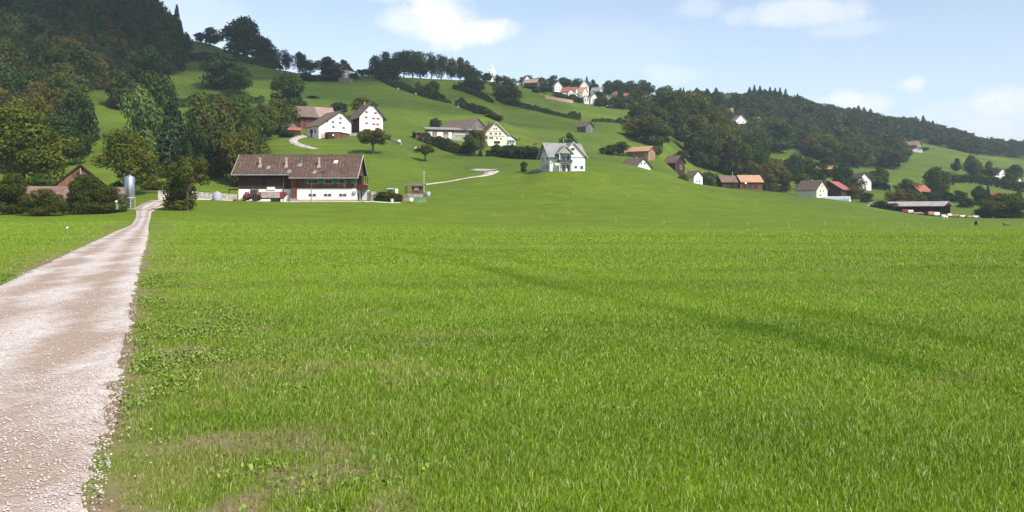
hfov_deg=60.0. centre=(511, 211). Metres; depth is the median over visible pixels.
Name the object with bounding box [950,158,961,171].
leafy tree
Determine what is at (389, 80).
hedge
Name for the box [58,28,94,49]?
leafy tree
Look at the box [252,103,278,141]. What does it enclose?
leafy tree
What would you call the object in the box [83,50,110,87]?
leafy tree
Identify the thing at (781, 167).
bush
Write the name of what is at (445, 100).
hedge
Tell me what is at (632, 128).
leafy tree
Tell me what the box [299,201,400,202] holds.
house path
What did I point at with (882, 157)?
leafy tree
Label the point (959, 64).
sky
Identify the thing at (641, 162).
farmhouse
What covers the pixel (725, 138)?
leafy tree
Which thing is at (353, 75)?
leafy tree
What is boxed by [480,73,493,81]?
leafy tree
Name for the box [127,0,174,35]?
leafy tree
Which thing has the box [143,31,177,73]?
leafy tree
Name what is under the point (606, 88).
leafy tree
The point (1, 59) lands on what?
leafy tree
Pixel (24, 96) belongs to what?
leafy tree
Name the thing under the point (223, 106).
leafy tree
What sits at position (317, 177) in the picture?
farmhouse
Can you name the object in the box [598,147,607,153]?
leafy tree
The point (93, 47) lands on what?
leafy tree
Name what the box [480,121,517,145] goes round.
farmhouse
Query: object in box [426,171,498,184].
meadow path
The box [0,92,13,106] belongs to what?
leafy tree
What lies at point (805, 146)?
leafy tree
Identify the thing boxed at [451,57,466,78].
beech tree
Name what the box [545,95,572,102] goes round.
garden wall
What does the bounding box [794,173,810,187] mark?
bush
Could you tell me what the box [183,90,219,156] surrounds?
leafy tree
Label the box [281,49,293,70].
beech tree
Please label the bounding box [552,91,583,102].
hedge
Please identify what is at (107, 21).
leafy tree
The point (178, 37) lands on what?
leafy tree
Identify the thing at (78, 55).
leafy tree
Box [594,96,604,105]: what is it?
bush
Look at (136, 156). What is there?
leafy tree
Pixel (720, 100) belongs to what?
leafy tree
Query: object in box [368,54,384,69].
beech tree
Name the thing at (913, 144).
farmhouse
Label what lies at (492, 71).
church tower
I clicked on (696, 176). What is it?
farmhouse
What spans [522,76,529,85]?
house
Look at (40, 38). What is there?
leafy tree
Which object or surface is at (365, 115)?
farmhouse
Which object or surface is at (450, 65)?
beech tree
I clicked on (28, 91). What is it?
leafy tree
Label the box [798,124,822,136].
leafy tree
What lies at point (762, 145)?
leafy tree
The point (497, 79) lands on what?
beech tree
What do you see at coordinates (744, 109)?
leafy tree
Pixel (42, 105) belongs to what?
leafy tree
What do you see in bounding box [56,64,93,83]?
leafy tree
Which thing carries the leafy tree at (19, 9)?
on the ground at (608, 190)
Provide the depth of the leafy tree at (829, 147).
753.14 m
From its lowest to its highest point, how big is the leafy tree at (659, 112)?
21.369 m
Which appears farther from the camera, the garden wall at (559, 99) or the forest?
the forest
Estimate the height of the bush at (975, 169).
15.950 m
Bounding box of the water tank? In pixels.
[212,191,221,200]
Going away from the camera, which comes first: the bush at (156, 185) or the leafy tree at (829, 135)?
the bush at (156, 185)
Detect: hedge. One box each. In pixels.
[159,92,264,107]
[186,52,283,70]
[258,122,289,140]
[355,69,444,100]
[417,133,464,153]
[439,98,451,103]
[452,82,493,102]
[454,97,499,121]
[495,96,581,120]
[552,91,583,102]
[591,117,628,122]
[767,153,890,190]
[904,191,952,200]
[948,174,1023,191]
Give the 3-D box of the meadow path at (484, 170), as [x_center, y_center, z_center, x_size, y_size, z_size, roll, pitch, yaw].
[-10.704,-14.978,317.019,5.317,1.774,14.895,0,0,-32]
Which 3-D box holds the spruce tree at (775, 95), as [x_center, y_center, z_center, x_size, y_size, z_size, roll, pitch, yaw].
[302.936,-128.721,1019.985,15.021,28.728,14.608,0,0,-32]
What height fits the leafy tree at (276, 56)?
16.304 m
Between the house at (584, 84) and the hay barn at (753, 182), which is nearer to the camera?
the hay barn at (753, 182)
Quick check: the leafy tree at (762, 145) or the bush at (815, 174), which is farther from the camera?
the leafy tree at (762, 145)
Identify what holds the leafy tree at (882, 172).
on the ground at (608, 190)
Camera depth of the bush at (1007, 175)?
697.96 m
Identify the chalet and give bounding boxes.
[336,64,354,77]
[624,146,657,159]
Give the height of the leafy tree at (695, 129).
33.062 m
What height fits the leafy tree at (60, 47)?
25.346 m
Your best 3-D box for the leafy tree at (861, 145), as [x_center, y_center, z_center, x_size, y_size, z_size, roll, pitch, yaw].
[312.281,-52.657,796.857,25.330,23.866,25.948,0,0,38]
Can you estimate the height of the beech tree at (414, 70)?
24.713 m
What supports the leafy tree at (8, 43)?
on the ground at (608, 190)
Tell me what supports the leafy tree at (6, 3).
on the ground at (608, 190)
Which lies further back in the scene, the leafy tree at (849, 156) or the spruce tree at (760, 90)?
the spruce tree at (760, 90)
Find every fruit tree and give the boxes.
[164,156,210,210]
[357,129,390,153]
[414,144,434,161]
[673,150,688,158]
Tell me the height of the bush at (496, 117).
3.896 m
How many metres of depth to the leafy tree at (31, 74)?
402.84 m
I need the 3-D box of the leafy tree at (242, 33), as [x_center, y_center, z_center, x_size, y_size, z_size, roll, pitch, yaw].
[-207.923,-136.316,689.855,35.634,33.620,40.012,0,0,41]
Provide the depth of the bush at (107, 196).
185.65 m
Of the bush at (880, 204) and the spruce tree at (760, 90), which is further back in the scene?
the spruce tree at (760, 90)
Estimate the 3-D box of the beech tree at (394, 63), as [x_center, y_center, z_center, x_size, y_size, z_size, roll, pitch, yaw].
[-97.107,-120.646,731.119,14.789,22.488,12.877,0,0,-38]
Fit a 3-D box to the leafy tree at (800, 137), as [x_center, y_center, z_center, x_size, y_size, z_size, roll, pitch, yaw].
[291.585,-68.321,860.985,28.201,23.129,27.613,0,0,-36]
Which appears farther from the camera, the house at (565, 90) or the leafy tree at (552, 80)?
the leafy tree at (552, 80)
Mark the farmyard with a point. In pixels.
(228, 200)
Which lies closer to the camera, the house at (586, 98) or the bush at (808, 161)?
the bush at (808, 161)
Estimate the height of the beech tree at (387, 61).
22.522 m
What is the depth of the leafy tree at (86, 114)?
343.20 m
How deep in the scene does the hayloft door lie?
235.31 m
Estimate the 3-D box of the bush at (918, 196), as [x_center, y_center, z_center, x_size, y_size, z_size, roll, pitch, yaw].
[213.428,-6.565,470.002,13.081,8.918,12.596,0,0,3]
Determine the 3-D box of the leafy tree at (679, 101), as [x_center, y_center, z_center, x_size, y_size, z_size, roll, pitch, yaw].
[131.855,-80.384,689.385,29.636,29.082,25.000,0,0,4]
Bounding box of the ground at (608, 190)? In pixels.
[0,4,1023,511]
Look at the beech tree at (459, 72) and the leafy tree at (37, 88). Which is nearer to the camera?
the leafy tree at (37, 88)
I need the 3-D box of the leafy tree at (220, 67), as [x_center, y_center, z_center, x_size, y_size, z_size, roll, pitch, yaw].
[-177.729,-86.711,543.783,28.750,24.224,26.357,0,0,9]
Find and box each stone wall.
[339,77,351,82]
[386,137,401,144]
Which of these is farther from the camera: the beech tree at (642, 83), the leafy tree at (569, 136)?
the beech tree at (642, 83)
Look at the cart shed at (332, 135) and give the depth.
390.78 m
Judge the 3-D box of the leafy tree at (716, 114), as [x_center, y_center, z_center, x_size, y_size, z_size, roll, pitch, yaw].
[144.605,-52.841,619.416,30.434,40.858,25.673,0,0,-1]
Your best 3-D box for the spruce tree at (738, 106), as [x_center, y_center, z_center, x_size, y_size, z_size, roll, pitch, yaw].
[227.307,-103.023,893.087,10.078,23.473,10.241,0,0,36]
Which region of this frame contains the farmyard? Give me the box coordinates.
[145,198,298,201]
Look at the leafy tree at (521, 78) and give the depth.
797.03 m
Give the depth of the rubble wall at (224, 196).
232.25 m
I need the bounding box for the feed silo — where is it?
[124,175,134,208]
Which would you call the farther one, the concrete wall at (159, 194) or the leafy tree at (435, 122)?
the leafy tree at (435, 122)
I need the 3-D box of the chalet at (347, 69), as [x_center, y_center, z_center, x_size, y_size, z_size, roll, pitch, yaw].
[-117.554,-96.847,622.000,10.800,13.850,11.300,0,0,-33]
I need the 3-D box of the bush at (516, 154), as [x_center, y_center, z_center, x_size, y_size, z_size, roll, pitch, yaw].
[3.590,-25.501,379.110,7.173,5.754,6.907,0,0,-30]
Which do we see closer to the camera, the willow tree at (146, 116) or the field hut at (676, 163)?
the willow tree at (146, 116)
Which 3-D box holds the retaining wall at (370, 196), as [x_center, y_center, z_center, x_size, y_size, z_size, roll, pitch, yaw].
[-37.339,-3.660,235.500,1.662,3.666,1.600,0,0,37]
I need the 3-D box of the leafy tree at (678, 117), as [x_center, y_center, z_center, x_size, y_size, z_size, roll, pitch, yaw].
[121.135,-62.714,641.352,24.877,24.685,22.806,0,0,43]
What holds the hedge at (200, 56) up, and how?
on the ground at (608, 190)
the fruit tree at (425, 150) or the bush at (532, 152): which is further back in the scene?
the bush at (532, 152)
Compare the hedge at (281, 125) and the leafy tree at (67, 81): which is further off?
the leafy tree at (67, 81)
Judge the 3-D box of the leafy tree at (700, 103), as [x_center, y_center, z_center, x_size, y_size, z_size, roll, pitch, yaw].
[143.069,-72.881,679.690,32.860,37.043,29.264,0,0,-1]
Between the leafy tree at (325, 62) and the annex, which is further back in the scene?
the annex
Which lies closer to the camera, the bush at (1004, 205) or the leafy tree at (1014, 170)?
the bush at (1004, 205)
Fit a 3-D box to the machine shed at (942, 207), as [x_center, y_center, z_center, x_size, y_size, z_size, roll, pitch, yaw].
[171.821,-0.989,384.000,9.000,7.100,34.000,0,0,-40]
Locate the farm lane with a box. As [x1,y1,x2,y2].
[134,201,163,209]
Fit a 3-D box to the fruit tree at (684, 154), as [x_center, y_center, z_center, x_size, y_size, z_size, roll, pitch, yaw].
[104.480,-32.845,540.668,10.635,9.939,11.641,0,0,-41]
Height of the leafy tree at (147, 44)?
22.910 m
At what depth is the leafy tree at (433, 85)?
583.82 m
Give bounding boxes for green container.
[414,197,426,201]
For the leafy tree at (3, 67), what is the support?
on the ground at (608, 190)
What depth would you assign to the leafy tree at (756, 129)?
720.38 m
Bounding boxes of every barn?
[25,164,126,204]
[293,106,333,128]
[424,118,485,140]
[716,172,763,189]
[826,181,848,195]
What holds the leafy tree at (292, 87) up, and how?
on the ground at (608, 190)
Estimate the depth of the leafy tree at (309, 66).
688.15 m
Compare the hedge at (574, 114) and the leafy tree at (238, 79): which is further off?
the hedge at (574, 114)
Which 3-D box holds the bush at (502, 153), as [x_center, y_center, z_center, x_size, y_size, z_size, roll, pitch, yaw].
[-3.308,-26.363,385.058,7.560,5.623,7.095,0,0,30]
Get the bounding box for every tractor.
[242,189,260,200]
[385,188,393,193]
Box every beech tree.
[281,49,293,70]
[290,51,306,72]
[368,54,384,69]
[378,51,393,70]
[390,53,400,70]
[394,49,415,77]
[407,49,422,77]
[415,51,427,77]
[424,51,439,78]
[435,54,449,78]
[444,57,455,79]
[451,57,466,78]
[461,60,474,77]
[493,74,500,84]
[636,79,649,91]
[962,155,982,173]
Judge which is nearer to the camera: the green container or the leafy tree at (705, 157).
the green container
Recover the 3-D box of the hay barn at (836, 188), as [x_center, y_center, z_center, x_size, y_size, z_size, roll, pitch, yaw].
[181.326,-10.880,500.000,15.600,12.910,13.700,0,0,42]
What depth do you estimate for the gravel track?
10.54 m
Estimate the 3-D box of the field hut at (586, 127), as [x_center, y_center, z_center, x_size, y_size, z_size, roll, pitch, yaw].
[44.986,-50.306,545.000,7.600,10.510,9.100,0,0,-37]
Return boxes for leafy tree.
[0,0,23,14]
[0,1,30,24]
[0,13,26,39]
[0,30,25,55]
[0,37,31,70]
[0,45,25,76]
[0,57,14,74]
[0,61,18,89]
[0,66,58,98]
[0,87,8,96]
[0,87,50,107]
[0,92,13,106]
[0,94,31,171]
[0,103,80,182]
[4,66,45,91]
[4,98,40,116]
[16,92,47,105]
[20,13,52,45]
[22,93,64,133]
[25,42,48,66]
[29,32,56,48]
[29,80,48,97]
[30,49,76,76]
[35,113,95,161]
[40,86,78,107]
[44,62,90,96]
[48,72,91,97]
[49,35,69,54]
[49,97,86,136]
[51,88,100,156]
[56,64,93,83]
[57,88,91,107]
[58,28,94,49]
[60,40,100,90]
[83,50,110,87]
[87,43,104,54]
[88,33,124,69]
[90,128,165,188]
[92,28,133,60]
[95,16,115,30]
[98,50,120,80]
[103,69,138,109]
[119,50,146,78]
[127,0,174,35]
[133,45,168,81]
[137,70,178,136]
[141,0,176,38]
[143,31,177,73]
[145,40,172,72]
[148,33,174,59]
[168,13,179,33]
[168,28,186,63]
[168,38,191,69]
[174,120,208,165]
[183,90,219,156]
[193,32,203,41]
[196,93,245,141]
[198,50,246,88]
[200,120,236,178]
[202,27,223,46]
[211,132,237,182]
[219,15,273,56]
[224,125,271,184]
[225,66,253,94]
[230,95,264,151]
[249,34,277,61]
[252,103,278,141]
[264,48,283,63]
[265,98,301,128]
[269,71,307,107]
[297,59,319,72]
[314,56,338,70]
[318,67,344,80]
[334,59,349,67]
[347,73,359,78]
[350,97,377,111]
[424,80,439,94]
[429,118,442,126]
[462,129,488,155]
[464,67,483,79]
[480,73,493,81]
[489,75,517,96]
[518,75,533,84]
[534,77,548,86]
[539,86,552,90]
[546,75,564,85]
[556,77,571,86]
[559,132,577,142]
[570,78,582,86]
[588,79,598,90]
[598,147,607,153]
[602,80,615,94]
[604,145,617,154]
[605,96,621,108]
[608,79,625,93]
[612,141,630,155]
[621,118,645,137]
[623,80,642,92]
[623,98,655,121]
[635,114,667,144]
[640,105,670,131]
[642,85,684,111]
[643,82,654,92]
[653,122,675,147]
[655,147,663,155]
[666,90,695,119]
[666,108,693,140]
[671,103,703,115]
[676,113,717,152]
[685,92,696,98]
[685,93,718,121]
[688,147,696,159]
[691,90,712,103]
[692,130,721,168]
[706,124,736,169]
[709,107,741,139]
[710,95,728,107]
[715,103,734,118]
[720,138,756,175]
[733,109,745,116]
[734,125,746,129]
[739,107,748,118]
[739,122,758,128]
[741,129,758,144]
[741,132,772,160]
[746,116,763,125]
[746,126,769,142]
[752,138,771,156]
[752,145,769,166]
[754,132,769,145]
[755,113,767,119]
[758,127,770,141]
[759,120,794,151]
[768,117,788,123]
[778,128,797,147]
[784,156,804,180]
[791,119,806,128]
[797,130,823,148]
[797,132,820,156]
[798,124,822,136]
[810,136,828,158]
[810,138,845,162]
[815,157,838,174]
[824,134,840,146]
[830,162,853,183]
[836,144,866,167]
[843,176,866,194]
[850,145,864,164]
[852,140,874,165]
[855,140,878,164]
[859,143,876,165]
[869,166,889,187]
[873,146,883,164]
[876,147,894,166]
[883,188,915,201]
[884,138,908,147]
[884,150,907,169]
[890,142,913,163]
[892,178,921,195]
[922,166,954,191]
[948,190,967,202]
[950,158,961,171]
[970,185,989,204]
[982,161,1000,176]
[1003,164,1023,179]
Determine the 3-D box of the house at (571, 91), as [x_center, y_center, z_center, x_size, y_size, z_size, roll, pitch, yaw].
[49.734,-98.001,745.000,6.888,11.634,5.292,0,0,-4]
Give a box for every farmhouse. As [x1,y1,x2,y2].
[228,154,370,200]
[304,110,353,138]
[350,101,386,131]
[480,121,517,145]
[622,157,652,169]
[686,170,703,184]
[795,179,829,197]
[815,165,835,177]
[847,172,872,190]
[906,141,921,148]
[907,184,930,191]
[996,168,1005,176]
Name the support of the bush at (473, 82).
on the ground at (608, 190)
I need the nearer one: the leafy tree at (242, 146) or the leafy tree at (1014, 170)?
the leafy tree at (242, 146)
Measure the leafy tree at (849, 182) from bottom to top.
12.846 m
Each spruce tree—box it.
[152,95,185,174]
[174,4,185,50]
[735,98,739,110]
[757,85,762,95]
[773,88,778,103]
[783,89,788,108]
[796,93,801,112]
[851,148,859,168]
[920,115,926,123]
[986,184,990,198]
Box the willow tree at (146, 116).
[118,85,166,151]
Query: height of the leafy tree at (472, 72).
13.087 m
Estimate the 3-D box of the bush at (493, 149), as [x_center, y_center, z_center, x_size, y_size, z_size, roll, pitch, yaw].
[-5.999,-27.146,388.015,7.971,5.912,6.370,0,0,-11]
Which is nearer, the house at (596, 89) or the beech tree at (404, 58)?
the beech tree at (404, 58)
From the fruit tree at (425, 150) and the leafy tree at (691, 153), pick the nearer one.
the fruit tree at (425, 150)
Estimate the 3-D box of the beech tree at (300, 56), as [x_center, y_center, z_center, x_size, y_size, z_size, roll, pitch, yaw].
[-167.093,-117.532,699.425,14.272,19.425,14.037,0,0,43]
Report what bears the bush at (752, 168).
on the ground at (608, 190)
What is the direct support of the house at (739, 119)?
on the ground at (608, 190)
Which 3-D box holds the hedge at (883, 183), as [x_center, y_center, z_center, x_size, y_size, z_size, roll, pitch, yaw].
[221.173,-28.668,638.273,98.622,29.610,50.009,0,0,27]
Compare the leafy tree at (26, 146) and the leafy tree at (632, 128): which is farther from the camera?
the leafy tree at (632, 128)
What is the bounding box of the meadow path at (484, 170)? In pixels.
[470,169,498,171]
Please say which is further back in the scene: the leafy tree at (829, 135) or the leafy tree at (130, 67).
the leafy tree at (829, 135)
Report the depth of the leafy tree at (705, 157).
571.56 m
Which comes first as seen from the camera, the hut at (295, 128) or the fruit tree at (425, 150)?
the fruit tree at (425, 150)
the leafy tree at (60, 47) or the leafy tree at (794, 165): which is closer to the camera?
the leafy tree at (60, 47)
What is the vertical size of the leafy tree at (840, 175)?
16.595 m
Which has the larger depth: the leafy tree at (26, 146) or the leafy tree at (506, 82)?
the leafy tree at (506, 82)
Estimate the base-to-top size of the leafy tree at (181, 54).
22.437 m
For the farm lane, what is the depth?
202.36 m
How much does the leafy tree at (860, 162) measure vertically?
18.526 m
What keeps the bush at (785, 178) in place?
on the ground at (608, 190)
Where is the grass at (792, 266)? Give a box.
[0,214,1023,511]
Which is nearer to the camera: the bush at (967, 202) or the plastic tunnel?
the plastic tunnel
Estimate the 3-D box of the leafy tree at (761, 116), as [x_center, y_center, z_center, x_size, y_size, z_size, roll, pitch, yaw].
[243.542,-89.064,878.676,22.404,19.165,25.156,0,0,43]
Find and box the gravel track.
[0,206,163,511]
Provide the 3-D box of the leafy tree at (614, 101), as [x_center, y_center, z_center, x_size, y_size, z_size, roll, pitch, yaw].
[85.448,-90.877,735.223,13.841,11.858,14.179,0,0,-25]
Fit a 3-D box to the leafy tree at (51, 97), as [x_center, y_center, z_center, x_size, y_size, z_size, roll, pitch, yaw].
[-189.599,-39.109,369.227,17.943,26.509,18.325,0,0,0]
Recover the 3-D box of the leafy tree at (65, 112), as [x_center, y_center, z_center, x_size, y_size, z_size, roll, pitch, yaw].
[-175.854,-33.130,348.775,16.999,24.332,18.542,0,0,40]
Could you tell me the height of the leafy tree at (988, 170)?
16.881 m
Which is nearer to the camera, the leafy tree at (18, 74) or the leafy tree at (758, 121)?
the leafy tree at (18, 74)
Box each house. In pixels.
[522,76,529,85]
[524,79,540,89]
[537,138,587,171]
[560,87,577,93]
[567,88,575,99]
[578,80,588,95]
[578,87,587,96]
[582,95,589,103]
[589,94,596,104]
[590,87,602,94]
[730,115,746,123]
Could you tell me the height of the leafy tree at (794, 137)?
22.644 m
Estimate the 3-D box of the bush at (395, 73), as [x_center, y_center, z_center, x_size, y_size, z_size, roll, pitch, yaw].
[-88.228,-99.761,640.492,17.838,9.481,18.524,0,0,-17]
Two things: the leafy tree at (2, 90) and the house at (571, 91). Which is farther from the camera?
the house at (571, 91)
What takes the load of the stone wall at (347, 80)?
on the ground at (608, 190)
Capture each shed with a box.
[324,132,348,138]
[404,183,424,197]
[412,132,430,138]
[867,201,952,214]
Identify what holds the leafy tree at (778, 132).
on the ground at (608, 190)
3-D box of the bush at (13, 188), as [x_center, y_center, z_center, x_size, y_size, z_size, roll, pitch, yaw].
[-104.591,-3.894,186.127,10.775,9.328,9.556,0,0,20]
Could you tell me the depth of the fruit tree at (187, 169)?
185.62 m
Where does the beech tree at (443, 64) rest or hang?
on the ground at (608, 190)
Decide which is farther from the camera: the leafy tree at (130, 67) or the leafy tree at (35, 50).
the leafy tree at (130, 67)
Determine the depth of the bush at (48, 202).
178.36 m
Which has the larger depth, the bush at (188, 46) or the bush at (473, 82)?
the bush at (188, 46)
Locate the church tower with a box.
[489,65,494,81]
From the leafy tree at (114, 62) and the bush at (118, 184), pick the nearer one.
the bush at (118, 184)
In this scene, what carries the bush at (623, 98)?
on the ground at (608, 190)
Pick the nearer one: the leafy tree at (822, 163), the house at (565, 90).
the leafy tree at (822, 163)
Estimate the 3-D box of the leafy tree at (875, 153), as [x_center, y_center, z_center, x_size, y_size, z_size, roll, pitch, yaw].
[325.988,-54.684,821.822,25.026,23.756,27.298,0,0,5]
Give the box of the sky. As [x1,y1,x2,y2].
[159,0,1023,140]
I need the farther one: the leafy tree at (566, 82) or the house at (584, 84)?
the leafy tree at (566, 82)
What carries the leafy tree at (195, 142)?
on the ground at (608, 190)
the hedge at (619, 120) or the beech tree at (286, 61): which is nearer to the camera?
the hedge at (619, 120)
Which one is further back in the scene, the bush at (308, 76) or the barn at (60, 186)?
the bush at (308, 76)
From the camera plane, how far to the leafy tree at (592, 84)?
812.95 m
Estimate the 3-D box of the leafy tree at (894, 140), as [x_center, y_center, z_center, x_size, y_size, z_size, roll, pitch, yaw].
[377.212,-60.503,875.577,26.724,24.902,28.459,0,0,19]
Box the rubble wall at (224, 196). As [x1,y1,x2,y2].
[198,192,236,199]
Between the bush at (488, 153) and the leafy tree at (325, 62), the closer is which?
the bush at (488, 153)
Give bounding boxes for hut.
[283,122,302,135]
[576,121,593,132]
[664,155,686,174]
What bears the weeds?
on the ground at (608, 190)
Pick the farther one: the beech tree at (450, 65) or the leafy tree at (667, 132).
the beech tree at (450, 65)
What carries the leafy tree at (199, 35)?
on the ground at (608, 190)
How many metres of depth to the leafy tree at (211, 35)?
732.30 m
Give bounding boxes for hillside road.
[289,134,318,149]
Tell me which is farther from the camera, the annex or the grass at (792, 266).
the annex
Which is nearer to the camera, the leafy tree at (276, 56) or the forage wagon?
the forage wagon
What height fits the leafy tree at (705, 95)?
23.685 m
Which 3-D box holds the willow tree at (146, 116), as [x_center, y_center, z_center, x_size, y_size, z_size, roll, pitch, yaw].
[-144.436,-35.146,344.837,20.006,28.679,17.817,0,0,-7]
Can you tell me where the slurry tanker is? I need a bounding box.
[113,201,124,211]
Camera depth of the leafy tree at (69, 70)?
433.72 m
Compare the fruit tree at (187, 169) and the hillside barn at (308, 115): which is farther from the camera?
the hillside barn at (308, 115)
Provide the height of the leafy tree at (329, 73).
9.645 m
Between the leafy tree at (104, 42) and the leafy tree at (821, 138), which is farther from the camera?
the leafy tree at (821, 138)
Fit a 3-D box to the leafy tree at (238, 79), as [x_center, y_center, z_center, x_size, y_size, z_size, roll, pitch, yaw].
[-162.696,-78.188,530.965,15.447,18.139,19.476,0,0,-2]
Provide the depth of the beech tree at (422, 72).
729.12 m
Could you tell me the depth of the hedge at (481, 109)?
540.08 m
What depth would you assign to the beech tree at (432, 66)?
712.28 m
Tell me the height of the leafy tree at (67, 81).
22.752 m
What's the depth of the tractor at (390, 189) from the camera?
246.26 m
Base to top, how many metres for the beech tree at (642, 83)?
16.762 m
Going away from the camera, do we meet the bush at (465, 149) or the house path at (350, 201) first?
the house path at (350, 201)
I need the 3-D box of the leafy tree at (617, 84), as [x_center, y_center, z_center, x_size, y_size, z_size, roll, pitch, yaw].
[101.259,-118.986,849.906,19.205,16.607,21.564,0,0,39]
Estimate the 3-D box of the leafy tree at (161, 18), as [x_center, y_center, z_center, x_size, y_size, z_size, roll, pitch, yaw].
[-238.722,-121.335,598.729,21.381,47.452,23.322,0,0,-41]
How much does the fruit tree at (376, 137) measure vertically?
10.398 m
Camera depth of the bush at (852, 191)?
497.14 m
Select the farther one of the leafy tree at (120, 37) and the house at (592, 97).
the house at (592, 97)
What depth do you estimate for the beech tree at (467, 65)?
721.20 m
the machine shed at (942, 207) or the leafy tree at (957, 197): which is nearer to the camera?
the machine shed at (942, 207)
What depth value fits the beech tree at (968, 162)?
779.36 m
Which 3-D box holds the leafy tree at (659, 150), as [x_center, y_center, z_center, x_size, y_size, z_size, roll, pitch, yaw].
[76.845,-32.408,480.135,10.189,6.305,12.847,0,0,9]
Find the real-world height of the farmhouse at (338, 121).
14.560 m
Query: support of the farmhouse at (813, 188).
on the ground at (608, 190)
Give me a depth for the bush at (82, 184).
183.79 m
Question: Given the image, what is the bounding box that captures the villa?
[552,81,562,92]
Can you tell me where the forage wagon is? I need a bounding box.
[258,191,286,201]
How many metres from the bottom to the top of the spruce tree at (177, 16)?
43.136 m
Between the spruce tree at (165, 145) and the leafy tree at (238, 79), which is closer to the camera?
the spruce tree at (165, 145)
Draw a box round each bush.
[0,171,30,213]
[17,188,70,215]
[24,173,53,185]
[64,173,102,213]
[73,183,129,213]
[109,181,124,186]
[142,177,166,189]
[161,179,198,209]
[183,32,192,51]
[277,130,294,136]
[298,71,317,80]
[330,102,348,111]
[373,191,388,200]
[379,68,402,79]
[385,191,398,201]
[393,193,403,200]
[415,81,422,88]
[455,141,473,152]
[462,76,485,90]
[485,150,490,155]
[489,114,503,120]
[490,144,500,155]
[496,145,509,156]
[499,86,522,104]
[505,144,517,157]
[511,146,524,158]
[518,145,530,158]
[520,162,527,171]
[526,146,537,158]
[574,97,582,101]
[594,92,606,96]
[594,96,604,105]
[616,88,622,108]
[620,93,626,108]
[626,95,636,109]
[627,90,648,100]
[676,174,688,180]
[702,171,718,186]
[736,160,764,177]
[760,161,779,179]
[762,171,781,190]
[776,164,793,181]
[777,172,792,191]
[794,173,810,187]
[801,155,817,172]
[806,168,826,180]
[846,186,860,199]
[859,192,873,202]
[869,200,898,209]
[906,192,927,200]
[924,192,943,200]
[956,198,975,206]
[968,161,983,175]
[970,193,1023,218]
[1001,172,1015,180]
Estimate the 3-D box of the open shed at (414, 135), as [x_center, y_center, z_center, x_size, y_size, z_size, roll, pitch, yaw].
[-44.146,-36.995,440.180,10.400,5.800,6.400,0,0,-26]
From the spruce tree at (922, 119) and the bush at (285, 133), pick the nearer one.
the bush at (285, 133)
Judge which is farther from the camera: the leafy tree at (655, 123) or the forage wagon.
the leafy tree at (655, 123)
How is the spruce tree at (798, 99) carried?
on the ground at (608, 190)
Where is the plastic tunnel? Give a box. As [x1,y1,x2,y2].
[821,196,850,201]
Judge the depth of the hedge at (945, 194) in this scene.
525.24 m
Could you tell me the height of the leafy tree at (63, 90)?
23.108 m
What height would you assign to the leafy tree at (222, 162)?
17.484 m
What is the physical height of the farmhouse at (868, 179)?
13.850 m
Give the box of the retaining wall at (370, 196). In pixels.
[367,191,375,200]
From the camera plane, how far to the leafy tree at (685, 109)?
678.49 m
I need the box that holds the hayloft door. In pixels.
[267,177,274,186]
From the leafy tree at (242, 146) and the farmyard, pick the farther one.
the leafy tree at (242, 146)
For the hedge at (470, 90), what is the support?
on the ground at (608, 190)
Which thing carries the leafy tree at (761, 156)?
on the ground at (608, 190)
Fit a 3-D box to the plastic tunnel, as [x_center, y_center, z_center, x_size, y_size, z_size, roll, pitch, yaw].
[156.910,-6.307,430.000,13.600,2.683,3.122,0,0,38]
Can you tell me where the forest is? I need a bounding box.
[673,89,1023,157]
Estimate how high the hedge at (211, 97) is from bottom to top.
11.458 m
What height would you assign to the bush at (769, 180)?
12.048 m
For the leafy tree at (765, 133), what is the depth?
734.95 m
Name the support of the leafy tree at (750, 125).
on the ground at (608, 190)
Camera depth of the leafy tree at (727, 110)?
809.47 m
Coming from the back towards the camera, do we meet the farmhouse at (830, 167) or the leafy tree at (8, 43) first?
the farmhouse at (830, 167)
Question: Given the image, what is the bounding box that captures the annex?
[913,147,922,152]
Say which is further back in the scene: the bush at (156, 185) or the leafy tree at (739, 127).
the leafy tree at (739, 127)
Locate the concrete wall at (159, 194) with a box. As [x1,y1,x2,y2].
[157,190,197,199]
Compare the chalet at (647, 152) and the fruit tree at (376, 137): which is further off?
the chalet at (647, 152)
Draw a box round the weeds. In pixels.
[0,272,1023,511]
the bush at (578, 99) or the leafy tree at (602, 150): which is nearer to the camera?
the leafy tree at (602, 150)
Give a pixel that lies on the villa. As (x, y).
(557, 86)
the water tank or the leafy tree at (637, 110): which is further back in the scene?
the leafy tree at (637, 110)
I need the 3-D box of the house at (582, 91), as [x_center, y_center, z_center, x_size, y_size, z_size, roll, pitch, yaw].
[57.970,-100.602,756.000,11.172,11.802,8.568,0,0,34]
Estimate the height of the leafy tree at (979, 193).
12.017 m
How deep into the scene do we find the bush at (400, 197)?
237.33 m
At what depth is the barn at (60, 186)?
205.11 m
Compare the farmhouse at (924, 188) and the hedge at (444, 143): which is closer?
the hedge at (444, 143)
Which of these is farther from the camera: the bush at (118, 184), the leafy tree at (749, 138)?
the leafy tree at (749, 138)
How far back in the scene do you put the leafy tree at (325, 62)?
666.73 m
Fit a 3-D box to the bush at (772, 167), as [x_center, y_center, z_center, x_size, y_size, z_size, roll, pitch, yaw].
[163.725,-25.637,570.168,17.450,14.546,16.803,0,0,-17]
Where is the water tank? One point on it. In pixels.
(216, 195)
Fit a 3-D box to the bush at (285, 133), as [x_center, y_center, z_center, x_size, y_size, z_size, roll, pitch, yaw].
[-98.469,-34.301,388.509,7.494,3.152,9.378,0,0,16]
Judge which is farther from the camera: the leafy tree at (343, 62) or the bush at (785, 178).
the leafy tree at (343, 62)

